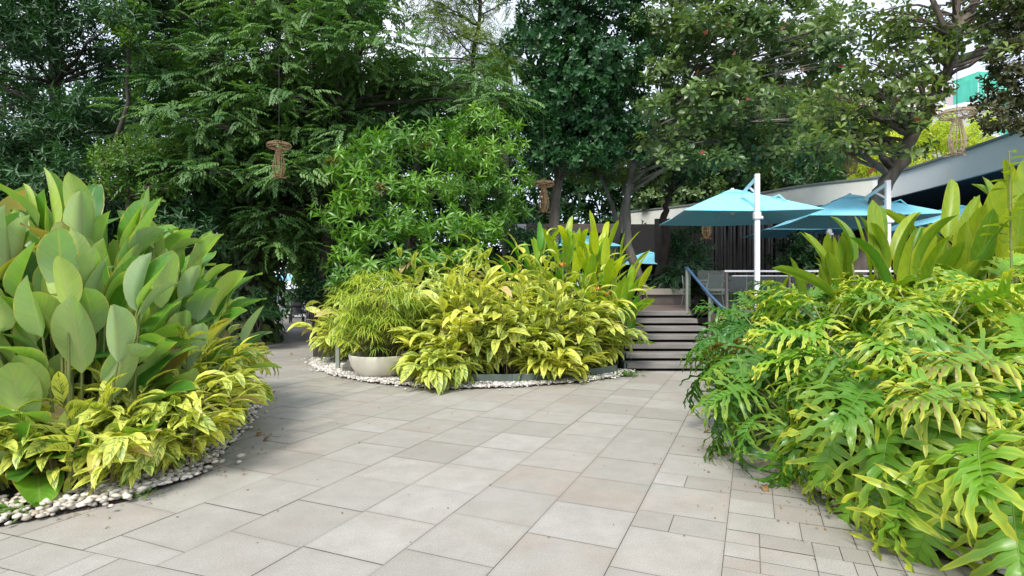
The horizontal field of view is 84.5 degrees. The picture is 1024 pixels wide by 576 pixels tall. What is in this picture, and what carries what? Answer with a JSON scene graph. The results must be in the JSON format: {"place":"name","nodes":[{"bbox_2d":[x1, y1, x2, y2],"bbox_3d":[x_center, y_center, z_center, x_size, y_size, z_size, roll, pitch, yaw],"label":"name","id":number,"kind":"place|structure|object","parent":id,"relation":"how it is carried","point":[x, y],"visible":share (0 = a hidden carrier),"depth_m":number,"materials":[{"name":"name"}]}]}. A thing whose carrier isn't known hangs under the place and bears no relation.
{"place":"outdoors","nodes":[
{"label":"outdoors","id":0,"kind":"place"},
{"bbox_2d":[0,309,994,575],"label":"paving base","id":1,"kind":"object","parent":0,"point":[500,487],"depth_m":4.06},
{"bbox_2d":[0,409,256,525],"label":"planting bed","id":2,"kind":"object","parent":1,"relation":"on","point":[12,490],"visible":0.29,"depth_m":4.34,"materials":[{"name":"soil"}]},
{"bbox_2d":[0,186,29,214],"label":"paddle leaf plant","id":3,"kind":"object","parent":2,"relation":"on","point":[9,202],"visible":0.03,"depth_m":5.62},
{"bbox_2d":[0,432,36,487],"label":"variegated ginger","id":4,"kind":"object","parent":2,"relation":"on","point":[9,442],"visible":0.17,"depth_m":4.17,"materials":[{"name":"yellow plant"}]},
{"bbox_2d":[0,205,114,475],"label":"paddle leaf plant","id":5,"kind":"object","parent":2,"relation":"on","point":[18,260],"visible":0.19,"depth_m":4.73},
{"bbox_2d":[0,355,154,506],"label":"paddle leaf plant","id":6,"kind":"object","parent":2,"relation":"on","point":[20,383],"visible":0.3,"depth_m":4.26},
{"bbox_2d":[0,358,186,497],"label":"variegated ginger","id":7,"kind":"object","parent":2,"relation":"on","point":[40,448],"visible":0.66,"depth_m":4.31,"materials":[{"name":"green plant"}]},
{"bbox_2d":[0,227,210,482],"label":"paddle leaf plant","id":8,"kind":"object","parent":2,"relation":"on","point":[82,316],"visible":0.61,"depth_m":4.60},
{"bbox_2d":[0,167,222,394],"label":"paddle leaf plant","id":9,"kind":"object","parent":2,"relation":"on","point":[77,204],"visible":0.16,"depth_m":5.45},
{"bbox_2d":[0,0,240,277],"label":"dark leaved tree","id":10,"kind":"object","parent":2,"relation":"on","point":[29,34],"visible":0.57,"depth_m":14.54,"materials":[{"name":"green plant"}]},
{"bbox_2d":[97,0,151,183],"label":"bright twig tree","id":11,"kind":"object","parent":2,"relation":"on","point":[127,35],"visible":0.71,"depth_m":13.47,"materials":[{"name":"green plant"}]},
{"bbox_2d":[0,372,268,524],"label":"pebbles","id":12,"kind":"object","parent":2,"relation":"on","point":[101,492],"visible":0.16,"depth_m":4.32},
{"bbox_2d":[80,130,192,209],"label":"young green tree","id":13,"kind":"object","parent":2,"relation":"on","point":[113,160],"visible":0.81,"depth_m":13.28,"materials":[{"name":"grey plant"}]},
{"bbox_2d":[48,295,249,423],"bbox_3d":[-3.609,0.828,5.642,1.781,1.539,1.825,0,0,-27],"label":"paddle leaf plant","id":14,"kind":"object","parent":2,"relation":"on","point":[171,330],"visible":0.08,"depth_m":5.60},
{"bbox_2d":[41,347,271,488],"bbox_3d":[-3.119,1.091,4.895,1.820,1.087,1.883,0,0,0],"label":"variegated ginger","id":15,"kind":"object","parent":2,"relation":"on","point":[214,423],"visible":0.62,"depth_m":4.70,"materials":[{"name":"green plant"}]},
{"bbox_2d":[84,320,272,444],"bbox_3d":[-3.276,0.994,5.720,1.929,1.325,1.768,0,0,30],"label":"variegated ginger","id":16,"kind":"object","parent":2,"relation":"on","point":[227,366],"visible":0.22,"depth_m":5.53,"materials":[{"name":"green plant"}]},
{"bbox_2d":[108,210,281,400],"bbox_3d":[-3.777,0.366,6.307,2.199,2.464,2.208,0,0,0],"label":"paddle leaf plant","id":17,"kind":"object","parent":2,"relation":"on","point":[212,298],"visible":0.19,"depth_m":6.36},
{"bbox_2d":[201,338,270,415],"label":"variegated ginger","id":18,"kind":"object","parent":2,"relation":"on","point":[240,362],"visible":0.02,"depth_m":6.46,"materials":[{"name":"green plant"}]},
{"bbox_2d":[213,166,288,344],"bbox_3d":[-7.601,-0.777,16.250,2.291,5.246,2.245,0,0,0],"label":"creeper covered trunk","id":19,"kind":"object","parent":2,"relation":"on","point":[255,265],"visible":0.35,"depth_m":15.74,"materials":[{"name":"green plant"}]},
{"bbox_2d":[228,324,278,376],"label":"variegated ginger","id":20,"kind":"object","parent":2,"relation":"on","point":[259,359],"visible":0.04,"depth_m":7.61,"materials":[{"name":"green plant"}]},
{"bbox_2d":[304,308,620,388],"bbox_3d":[-6.250,1.590,34.425,17.500,0.001,51.150,0,0,0],"label":"planting bed","id":21,"kind":"object","parent":1,"relation":"on","point":[316,354],"visible":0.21,"depth_m":10.60,"materials":[{"name":"soil"}]},
{"bbox_2d":[282,252,337,320],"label":"dark shrub","id":22,"kind":"object","parent":21,"relation":"on","point":[296,285],"visible":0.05,"depth_m":26.97,"materials":[{"name":"green plant"}]},
{"bbox_2d":[86,0,545,342],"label":"layered tree","id":23,"kind":"object","parent":21,"relation":"on","point":[284,76],"visible":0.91,"depth_m":14.85,"materials":[{"name":"green plant"}]},
{"bbox_2d":[266,140,291,179],"bbox_3d":[-4.757,-3.514,11.500,0.502,2.572,0.503,0,0,0],"label":"wicker lantern","id":24,"kind":"object","parent":23,"relation":"hanging from","point":[278,156],"visible":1,"depth_m":11.44,"materials":[{"name":"brown wicker"}]},
{"bbox_2d":[289,254,356,327],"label":"dark shrub","id":25,"kind":"object","parent":21,"relation":"on","point":[310,294],"visible":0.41,"depth_m":16.03,"materials":[{"name":"green plant"}]},
{"bbox_2d":[287,295,358,360],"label":"variegated ginger","id":26,"kind":"object","parent":21,"relation":"on","point":[330,346],"visible":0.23,"depth_m":11.69,"materials":[{"name":"yellow plant"}]},
{"bbox_2d":[149,0,524,270],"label":"tall rear tree","id":27,"kind":"object","parent":21,"relation":"on","point":[407,166],"visible":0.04,"depth_m":18.99,"materials":[{"name":"green plant"}]},
{"bbox_2d":[302,357,373,380],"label":"pebbles","id":28,"kind":"object","parent":21,"relation":"on","point":[343,373],"visible":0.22,"depth_m":10.80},
{"bbox_2d":[305,274,411,356],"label":"variegated ginger","id":29,"kind":"object","parent":21,"relation":"on","point":[314,310],"visible":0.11,"depth_m":11.71,"materials":[{"name":"green plant"}]},
{"bbox_2d":[304,114,507,350],"bbox_3d":[-2.271,-1.118,12.277,4.045,5.481,2.574,0,0,28],"label":"mango tree","id":30,"kind":"object","parent":21,"relation":"on","point":[412,191],"visible":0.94,"depth_m":12.20,"materials":[{"name":"green plant"}]},
{"bbox_2d":[339,247,491,359],"bbox_3d":[-1.819,0.365,11.164,3.000,2.358,3.519,0,0,0],"label":"variegated ginger","id":31,"kind":"object","parent":21,"relation":"on","point":[410,279],"visible":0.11,"depth_m":10.94,"materials":[{"name":"green plant"}]},
{"bbox_2d":[382,321,493,395],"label":"variegated ginger","id":32,"kind":"object","parent":21,"relation":"on","point":[442,374],"visible":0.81,"depth_m":8.91,"materials":[{"name":"green plant"}]},
{"bbox_2d":[350,245,542,342],"bbox_3d":[-0.911,0.308,10.915,3.392,2.402,3.319,0,0,22],"label":"variegated ginger","id":33,"kind":"object","parent":21,"relation":"on","point":[457,287],"visible":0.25,"depth_m":10.22,"materials":[{"name":"green plant"}]},
{"bbox_2d":[387,262,542,373],"bbox_3d":[-0.794,0.598,9.899,2.611,2.073,2.565,0,0,-42],"label":"variegated ginger","id":34,"kind":"object","parent":21,"relation":"on","point":[449,320],"visible":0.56,"depth_m":9.39,"materials":[{"name":"green plant"}]},
{"bbox_2d":[396,0,537,276],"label":"slim tree","id":35,"kind":"object","parent":21,"relation":"on","point":[438,7],"visible":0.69,"depth_m":20.54,"materials":[{"name":"green plant"}]},
{"bbox_2d":[304,356,634,389],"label":"pebbles","id":36,"kind":"object","parent":21,"relation":"on","point":[395,380],"visible":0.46,"depth_m":9.44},
{"bbox_2d":[348,350,407,376],"bbox_3d":[-2.360,1.380,10.150,1.130,0.400,1.130,0,0,0],"label":"bowl planter","id":37,"kind":"object","parent":36,"relation":"on","point":[361,365],"visible":0.62,"depth_m":9.69,"materials":[{"name":"ceramic"}]},
{"bbox_2d":[316,269,441,358],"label":"papyrus plant","id":38,"kind":"object","parent":37,"relation":"in","point":[373,338],"visible":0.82,"depth_m":9.80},
{"bbox_2d":[432,101,538,284],"bbox_3d":[-0.775,-1.583,14.132,2.947,6.416,1.911,0,0,0],"label":"mango tree","id":39,"kind":"object","parent":21,"relation":"on","point":[471,125],"visible":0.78,"depth_m":14.01,"materials":[{"name":"green plant"}]},
{"bbox_2d":[451,18,541,282],"bbox_3d":[-0.492,-4.999,24.823,4.755,13.204,4.418,0,0,0],"label":"slim tree","id":40,"kind":"object","parent":21,"relation":"on","point":[504,156],"visible":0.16,"depth_m":24.93,"materials":[{"name":"green plant"}]},
{"bbox_2d":[433,275,575,373],"bbox_3d":[-0.069,0.687,10.004,2.480,1.796,2.554,0,0,44],"label":"variegated ginger","id":41,"kind":"object","parent":21,"relation":"on","point":[508,356],"visible":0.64,"depth_m":9.43,"materials":[{"name":"green plant"}]},
{"bbox_2d":[416,228,616,330],"bbox_3d":[0.020,0.152,11.370,3.896,2.710,3.198,0,0,0],"label":"variegated ginger","id":42,"kind":"object","parent":21,"relation":"on","point":[521,278],"visible":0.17,"depth_m":10.80,"materials":[{"name":"green plant"}]},
{"bbox_2d":[494,212,571,280],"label":"dark shrub","id":43,"kind":"object","parent":21,"relation":"on","point":[520,235],"visible":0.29,"depth_m":15.39,"materials":[{"name":"green plant"}]},
{"bbox_2d":[469,365,616,383],"bbox_3d":[0.480,1.515,9.737,3.283,0.170,0.523,0,0,-19],"label":"bed edging","id":44,"kind":"object","parent":21,"relation":"on","point":[525,377],"visible":0.31,"depth_m":9.39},
{"bbox_2d":[490,221,604,308],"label":"heliconia plant","id":45,"kind":"object","parent":21,"relation":"on","point":[538,244],"visible":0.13,"depth_m":12.50,"materials":[{"name":"green plant"}]},
{"bbox_2d":[486,272,627,364],"bbox_3d":[0.809,0.652,10.291,2.691,1.859,2.593,0,0,0],"label":"variegated ginger","id":46,"kind":"object","parent":21,"relation":"on","point":[562,304],"visible":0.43,"depth_m":9.85,"materials":[{"name":"green plant"}]},
{"bbox_2d":[512,332,609,383],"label":"variegated ginger","id":47,"kind":"object","parent":21,"relation":"on","point":[551,370],"visible":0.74,"depth_m":9.40,"materials":[{"name":"green plant"}]},
{"bbox_2d":[519,216,635,318],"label":"heliconia plant","id":48,"kind":"object","parent":21,"relation":"on","point":[570,243],"visible":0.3,"depth_m":11.60,"materials":[{"name":"green plant"}]},
{"bbox_2d":[513,253,651,345],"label":"variegated ginger","id":49,"kind":"object","parent":21,"relation":"on","point":[610,311],"visible":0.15,"depth_m":10.78,"materials":[{"name":"green plant"}]},
{"bbox_2d":[495,0,671,271],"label":"vine covered tree","id":50,"kind":"object","parent":21,"relation":"on","point":[576,127],"visible":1,"depth_m":16.20,"materials":[{"name":"green plant"}]},
{"bbox_2d":[533,180,553,213],"bbox_3d":[0.868,-3.522,15.400,0.593,2.957,0.593,0,0,0],"label":"wicker lantern","id":51,"kind":"object","parent":50,"relation":"hanging from","point":[543,194],"visible":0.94,"depth_m":15.35,"materials":[{"name":"brown wicker"}]},
{"bbox_2d":[539,292,649,368],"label":"variegated ginger","id":52,"kind":"object","parent":21,"relation":"on","point":[607,346],"visible":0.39,"depth_m":10.43,"materials":[{"name":"green plant"}]},
{"bbox_2d":[548,211,655,332],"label":"heliconia plant","id":53,"kind":"object","parent":21,"relation":"on","point":[610,270],"visible":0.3,"depth_m":11.58,"materials":[{"name":"green plant"}]},
{"bbox_2d":[569,265,654,365],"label":"heliconia plant","id":54,"kind":"object","parent":21,"relation":"on","point":[623,286],"visible":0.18,"depth_m":11.36,"materials":[{"name":"green plant"}]},
{"bbox_2d":[626,299,866,335],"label":"terrace deck","id":55,"kind":"structure","parent":1,"relation":"on","point":[665,307],"depth_m":15.00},
{"bbox_2d":[549,146,675,303],"bbox_3d":[3.447,-1.800,19.808,4.557,6.878,3.425,0,0,0],"label":"forked almond tree","id":56,"kind":"object","parent":55,"relation":"on","point":[591,174],"visible":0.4,"depth_m":19.36,"materials":[{"name":"green plant"}]},
{"bbox_2d":[636,151,712,288],"bbox_3d":[5.879,-2.150,19.978,2.538,5.543,2.944,0,0,36],"label":"dark trunk tree","id":57,"kind":"object","parent":55,"relation":"on","point":[677,179],"visible":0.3,"depth_m":19.77,"materials":[{"name":"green plant"}]},
{"bbox_2d":[638,289,728,303],"bbox_3d":[5.750,0.280,19.000,2.900,0.520,0.600,0,0,0],"label":"concrete bench","id":58,"kind":"object","parent":55,"relation":"on","point":[666,296],"visible":0.4,"depth_m":18.79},
{"bbox_2d":[646,255,721,295],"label":"fern shrub","id":59,"kind":"object","parent":55,"relation":"on","point":[674,280],"visible":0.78,"depth_m":19.20,"materials":[{"name":"green plant"}]},
{"bbox_2d":[659,226,716,288],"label":"dark shrub","id":60,"kind":"object","parent":55,"relation":"on","point":[680,247],"visible":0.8,"depth_m":19.91,"materials":[{"name":"green plant"}]},
{"bbox_2d":[684,267,729,334],"bbox_3d":[4.486,0.505,12.221,1.031,1.990,2.069,0,0,0],"label":"glass balustrade","id":61,"kind":"object","parent":55,"relation":"on","point":[697,293],"visible":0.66,"depth_m":12.56,"materials":[{"name":"glass"}]},
{"bbox_2d":[702,273,723,305],"bbox_3d":[4.967,0.091,14.153,0.485,0.906,0.607,0,0,-20],"label":"terrace chair","id":62,"kind":"object","parent":55,"relation":"on","point":[714,281],"visible":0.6,"depth_m":13.96,"materials":[{"name":"grey fabric"}]},
{"bbox_2d":[728,274,747,307],"bbox_3d":[5.733,0.091,14.353,0.485,0.906,0.607,0,0,20],"label":"terrace chair","id":63,"kind":"object","parent":55,"relation":"on","point":[737,281],"visible":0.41,"depth_m":14.16,"materials":[{"name":"grey fabric"}]},
{"bbox_2d":[660,174,824,313],"bbox_3d":[5.397,-0.960,13.526,3.000,3.000,3.650,0,0,4],"label":"cantilever parasol","id":64,"kind":"object","parent":55,"relation":"on","point":[735,207],"visible":0.86,"depth_m":13.04,"materials":[{"name":"teal fabric"}]},
{"bbox_2d":[622,0,876,300],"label":"sea almond tree","id":65,"kind":"object","parent":55,"relation":"on","point":[730,70],"visible":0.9,"depth_m":15.68,"materials":[{"name":"green plant"}]},
{"bbox_2d":[668,88,890,191],"bbox_3d":[15.243,-5.035,32.085,14.467,13.309,7.446,0,0,0],"label":"background almond tree","id":66,"kind":"object","parent":55,"relation":"on","point":[768,176],"visible":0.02,"depth_m":30.02,"materials":[{"name":"green plant"}]},
{"bbox_2d":[742,228,858,237],"bbox_3d":[9.848,-0.870,19.205,3.000,2.820,3.600,0,0,10],"label":"cantilever parasol","id":67,"kind":"object","parent":55,"relation":"on","point":[773,233],"visible":0.3,"depth_m":20.25,"materials":[{"name":"teal fabric"}]},
{"bbox_2d":[724,270,892,307],"bbox_3d":[7.350,0.058,13.408,4.600,0.960,0.105,0,0,0],"label":"terrace railing","id":68,"kind":"object","parent":55,"relation":"on","point":[726,286],"visible":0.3,"depth_m":13.38,"materials":[{"name":"metal"}]},
{"bbox_2d":[761,230,873,280],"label":"dark shrub","id":69,"kind":"object","parent":55,"relation":"on","point":[800,254],"visible":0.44,"depth_m":18.29,"materials":[{"name":"green plant"}]},
{"bbox_2d":[618,133,1023,301],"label":"pavilion","id":70,"kind":"structure","parent":55,"relation":"on","point":[924,184],"depth_m":21.37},
{"bbox_2d":[770,180,940,271],"bbox_3d":[8.701,-0.960,14.253,3.000,3.000,3.700,0,0,8],"label":"cantilever parasol","id":71,"kind":"object","parent":55,"relation":"on","point":[847,209],"visible":0.63,"depth_m":13.80,"materials":[{"name":"teal fabric"}]},
{"bbox_2d":[775,0,1023,283],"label":"leaning almond tree","id":72,"kind":"object","parent":55,"relation":"on","point":[946,43],"visible":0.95,"depth_m":12.69,"materials":[{"name":"green plant"}]},
{"bbox_2d":[937,106,976,157],"bbox_3d":[7.584,-3.417,9.600,0.544,2.365,0.544,0,0,0],"label":"wicker lantern","id":73,"kind":"object","parent":72,"relation":"hanging from","point":[950,147],"visible":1,"depth_m":9.57,"materials":[{"name":"brown wicker"}]},
{"bbox_2d":[830,104,1009,178],"bbox_3d":[18.471,-3.544,25.598,10.086,10.360,5.011,0,0,0],"label":"lime leaved tree","id":74,"kind":"object","parent":55,"relation":"on","point":[942,129],"visible":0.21,"depth_m":24.83,"materials":[{"name":"green plant"}]},
{"bbox_2d":[891,205,1019,307],"bbox_3d":[11.974,-0.870,14.951,3.000,2.820,3.500,0,0,6],"label":"cantilever parasol","id":75,"kind":"object","parent":55,"relation":"on","point":[924,222],"visible":0.09,"depth_m":14.81,"materials":[{"name":"teal fabric"}]},
{"bbox_2d":[961,0,1023,136],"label":"dark edge tree","id":76,"kind":"object","parent":55,"relation":"on","point":[992,102],"visible":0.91,"depth_m":11.91,"materials":[{"name":"green plant"}]},
{"bbox_2d":[819,440,1003,575],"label":"planting bed","id":77,"kind":"object","parent":1,"relation":"on","point":[941,555],"depth_m":3.33,"materials":[{"name":"soil"}]},
{"bbox_2d":[709,290,777,373],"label":"split leaf philodendron","id":78,"kind":"object","parent":77,"relation":"on","point":[744,299],"visible":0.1,"depth_m":9.03,"materials":[{"name":"green plant"}]},
{"bbox_2d":[679,298,819,401],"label":"split leaf philodendron","id":79,"kind":"object","parent":77,"relation":"on","point":[728,328],"visible":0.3,"depth_m":7.19,"materials":[{"name":"green plant"}]},
{"bbox_2d":[679,320,832,452],"bbox_3d":[2.735,1.116,6.068,1.697,1.620,1.495,0,0,25],"label":"split leaf philodendron","id":80,"kind":"object","parent":77,"relation":"on","point":[732,346],"visible":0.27,"depth_m":6.00,"materials":[{"name":"green plant"}]},
{"bbox_2d":[689,348,870,488],"bbox_3d":[2.492,1.273,5.146,1.697,1.466,1.618,0,0,0],"label":"split leaf philodendron","id":81,"kind":"object","parent":77,"relation":"on","point":[746,438],"visible":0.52,"depth_m":4.99,"materials":[{"name":"green plant"}]},
{"bbox_2d":[735,281,867,342],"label":"split leaf philodendron","id":82,"kind":"object","parent":77,"relation":"on","point":[818,294],"visible":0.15,"depth_m":7.14,"materials":[{"name":"green plant"}]},
{"bbox_2d":[753,231,896,326],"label":"banana plant","id":83,"kind":"object","parent":77,"relation":"on","point":[838,255],"visible":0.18,"depth_m":7.31,"materials":[{"name":"green plant"}]},
{"bbox_2d":[748,280,901,403],"bbox_3d":[3.421,0.794,6.106,1.760,1.777,1.710,0,0,0],"label":"split leaf philodendron","id":84,"kind":"object","parent":77,"relation":"on","point":[795,307],"visible":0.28,"depth_m":6.04,"materials":[{"name":"green plant"}]},
{"bbox_2d":[741,316,978,474],"bbox_3d":[3.017,1.055,4.950,1.789,1.571,1.671,0,0,0],"label":"split leaf philodendron","id":85,"kind":"object","parent":77,"relation":"on","point":[865,341],"visible":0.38,"depth_m":4.88,"materials":[{"name":"green plant"}]},
{"bbox_2d":[809,269,950,327],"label":"split leaf philodendron","id":86,"kind":"object","parent":77,"relation":"on","point":[924,284],"visible":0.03,"depth_m":6.47,"materials":[{"name":"green plant"}]},
{"bbox_2d":[758,425,1007,574],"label":"pebbles","id":87,"kind":"object","parent":77,"relation":"on","point":[1001,570],"depth_m":3.40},
{"bbox_2d":[800,212,980,317],"bbox_3d":[4.764,0.323,7.346,1.857,2.549,2.525,0,0,0],"label":"banana plant","id":88,"kind":"object","parent":77,"relation":"on","point":[951,256],"visible":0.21,"depth_m":6.73,"materials":[{"name":"green plant"}]},
{"bbox_2d":[773,200,1008,319],"bbox_3d":[4.573,0.246,6.858,2.249,2.704,1.726,0,0,36],"label":"banana plant","id":89,"kind":"object","parent":77,"relation":"on","point":[878,250],"visible":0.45,"depth_m":6.84,"materials":[{"name":"green plant"}]},
{"bbox_2d":[771,343,1023,554],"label":"split leaf philodendron","id":90,"kind":"object","parent":77,"relation":"on","point":[846,421],"visible":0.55,"depth_m":3.69,"materials":[{"name":"green plant"}]},
{"bbox_2d":[827,267,1023,423],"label":"split leaf philodendron","id":91,"kind":"object","parent":77,"relation":"on","point":[902,324],"visible":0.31,"depth_m":4.62,"materials":[{"name":"green plant"}]},
{"bbox_2d":[829,275,1022,375],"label":"split leaf philodendron","id":92,"kind":"object","parent":77,"relation":"on","point":[939,290],"visible":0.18,"depth_m":5.84,"materials":[{"name":"green plant"}]},
{"bbox_2d":[839,355,1023,575],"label":"split leaf philodendron","id":93,"kind":"object","parent":77,"relation":"on","point":[925,532],"visible":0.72,"depth_m":3.10,"materials":[{"name":"green plant"}]},
{"bbox_2d":[879,179,1023,307],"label":"banana plant","id":94,"kind":"object","parent":77,"relation":"on","point":[968,228],"visible":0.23,"depth_m":6.69,"materials":[{"name":"green plant"}]},
{"bbox_2d":[892,310,1023,527],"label":"split leaf philodendron","id":95,"kind":"object","parent":77,"relation":"on","point":[980,355],"visible":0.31,"depth_m":3.96,"materials":[{"name":"green plant"}]},
{"bbox_2d":[910,250,1023,354],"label":"split leaf philodendron","id":96,"kind":"object","parent":77,"relation":"on","point":[1004,265],"visible":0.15,"depth_m":6.29,"materials":[{"name":"green plant"}]},
{"bbox_2d":[918,159,1023,303],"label":"banana plant","id":97,"kind":"object","parent":77,"relation":"on","point":[1017,189],"visible":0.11,"depth_m":7.09,"materials":[{"name":"green plant"}]},
{"bbox_2d":[938,275,1023,373],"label":"split leaf philodendron","id":98,"kind":"object","parent":77,"relation":"on","point":[973,313],"visible":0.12,"depth_m":4.98,"materials":[{"name":"green plant"}]},
{"bbox_2d":[980,150,1023,329],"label":"spiral ginger","id":99,"kind":"object","parent":77,"relation":"on","point":[1010,216],"visible":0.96,"depth_m":5.99,"materials":[{"name":"green plant"}]},
{"bbox_2d":[0,304,1000,575],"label":"paving","id":100,"kind":"structure","parent":0,"point":[686,544],"depth_m":4.20,"materials":[{"name":"stone"}]},
{"bbox_2d":[231,285,284,346],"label":"dark shrub","id":101,"kind":"object","parent":100,"relation":"on","point":[264,312],"visible":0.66,"depth_m":14.36,"materials":[{"name":"green plant"}]},
{"bbox_2d":[33,378,843,559],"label":"leaf litter","id":102,"kind":"object","parent":100,"relation":"on","point":[432,508],"visible":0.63,"depth_m":4.54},
{"bbox_2d":[615,311,711,369],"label":"stone steps","id":103,"kind":"structure","parent":100,"relation":"on","point":[672,335],"depth_m":11.85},
{"bbox_2d":[0,0,1023,288],"label":"sky","id":104,"kind":"structure","parent":0,"point":[977,67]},
{"label":"ground","id":105,"kind":"structure","parent":0,"visible":0},
{"bbox_2d":[0,26,923,318],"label":"wood","id":106,"kind":"object","parent":105,"relation":"on","point":[578,206],"depth_m":28.79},
{"bbox_2d":[618,135,744,209],"bbox_3d":[8.988,-3.448,30.227,7.877,10.227,6.442,0,0,0],"label":"grey trunk tree","id":107,"kind":"object","parent":105,"relation":"on","point":[678,198],"visible":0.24,"depth_m":27.93,"materials":[{"name":"green plant"}]},
{"bbox_2d":[926,101,1000,159],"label":"apartment block","id":108,"kind":"structure","parent":105,"relation":"on","point":[965,104],"depth_m":67.35,"materials":[{"name":"white paint"}]},
{"bbox_2d":[951,71,1009,134],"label":"netted tower","id":109,"kind":"structure","parent":105,"relation":"on","point":[970,85],"depth_m":87.81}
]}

